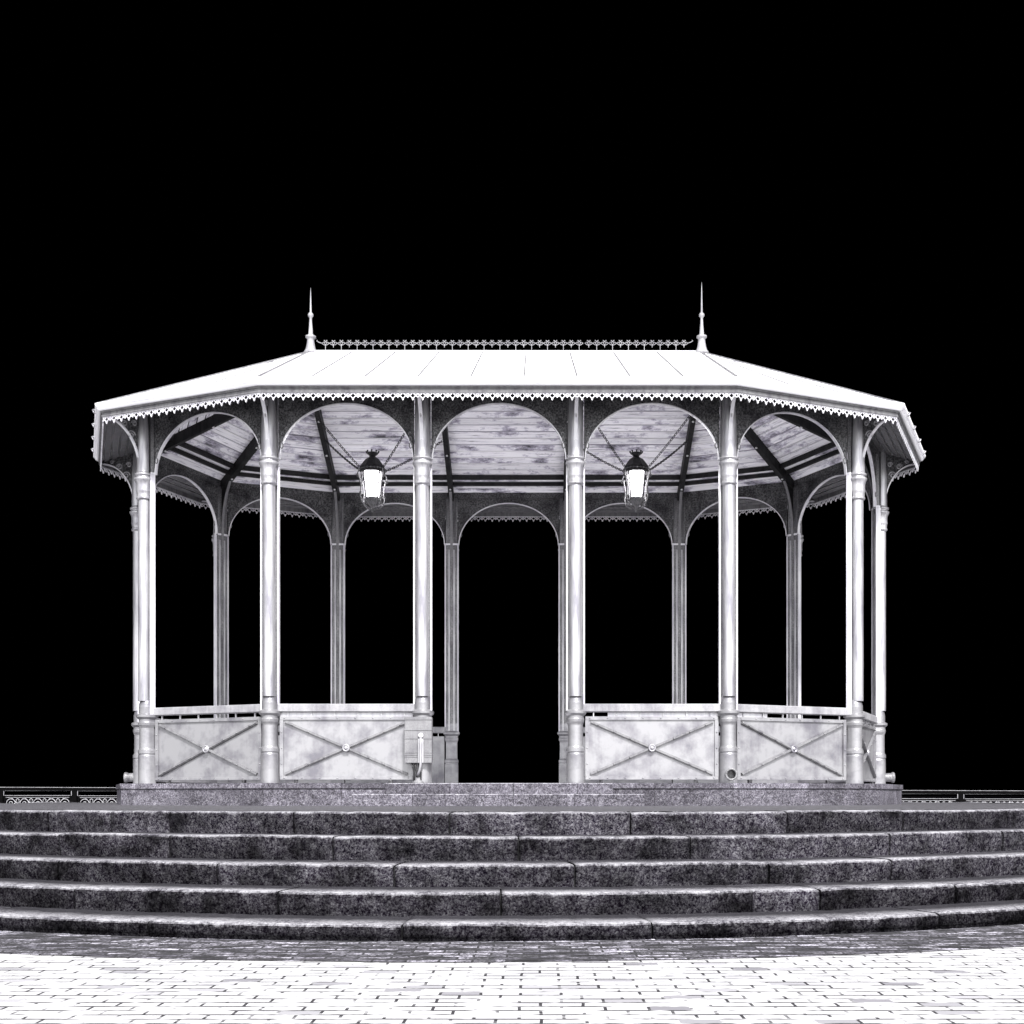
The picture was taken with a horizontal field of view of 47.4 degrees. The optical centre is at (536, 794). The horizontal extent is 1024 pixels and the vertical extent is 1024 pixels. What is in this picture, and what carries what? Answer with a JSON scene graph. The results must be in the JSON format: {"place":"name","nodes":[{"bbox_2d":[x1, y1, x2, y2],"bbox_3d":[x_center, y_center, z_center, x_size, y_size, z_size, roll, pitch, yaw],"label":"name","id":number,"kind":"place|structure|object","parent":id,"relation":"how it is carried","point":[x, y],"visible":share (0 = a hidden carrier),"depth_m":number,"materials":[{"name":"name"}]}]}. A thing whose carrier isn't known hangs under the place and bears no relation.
{"place":"outdoors","nodes":[
{"label":"outdoors","id":0,"kind":"place"},
{"bbox_2d":[0,946,1023,1023],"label":"ground","id":1,"kind":"structure","parent":0,"point":[976,986],"depth_m":6.07,"materials":[{"name":"white stone"}]},
{"bbox_2d":[0,787,1023,811],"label":"seafront railing","id":2,"kind":"object","parent":1,"relation":"on","point":[74,796],"visible":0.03,"depth_m":33.93,"materials":[{"name":"black metal"}]},
{"bbox_2d":[0,924,1023,961],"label":"pavement","id":3,"kind":"structure","parent":0,"point":[14,942],"depth_m":7.75,"materials":[{"name":"stone"}]},
{"bbox_2d":[0,802,1023,941],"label":"granite steps","id":4,"kind":"structure","parent":3,"relation":"on","point":[424,876],"depth_m":9.66,"materials":[{"name":"grey stone"}]},
{"bbox_2d":[0,802,1023,811],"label":"terrace","id":5,"kind":"structure","parent":0,"point":[116,806],"depth_m":15.52,"materials":[{"name":"grey stone"}]},
{"bbox_2d":[91,284,925,805],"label":"bandstand","id":6,"kind":"structure","parent":5,"relation":"on","point":[517,432],"depth_m":19.07,"materials":[{"name":"grey metal"}]},
{"bbox_2d":[313,412,441,511],"bbox_3d":[-2.983,-6.088,21.473,2.336,1.784,2.925,0,0,0],"label":"hanging lantern","id":7,"kind":"object","parent":6,"relation":"hanging from","point":[372,469],"visible":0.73,"depth_m":21.35,"materials":[{"name":"black metal"}]},
{"bbox_2d":[404,717,432,782],"bbox_3d":[-1.831,-0.691,18.131,0.431,1.027,0.249,0,0,0],"label":"electrical cabinet","id":8,"kind":"object","parent":6,"relation":"on","point":[418,740],"visible":0.98,"depth_m":18.08,"materials":[{"name":"white metal"}]},
{"bbox_2d":[583,402,690,511],"bbox_3d":[1.817,-6.088,21.473,2.336,1.784,2.925,0,0,0],"label":"hanging lantern","id":9,"kind":"object","parent":6,"relation":"hanging from","point":[636,469],"visible":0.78,"depth_m":21.35,"materials":[{"name":"black metal"}]},
{"bbox_2d":[0,0,1023,795],"label":"sky","id":10,"kind":"structure","parent":0,"point":[840,182],"materials":[{"name":"black"}]},
{"bbox_2d":[6,796,1023,812],"bbox_3d":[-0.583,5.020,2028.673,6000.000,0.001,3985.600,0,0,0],"label":"sea","id":11,"kind":"structure","parent":0,"point":[965,797],"depth_m":1188.33,"materials":[{"name":"black liquid"}]}
]}

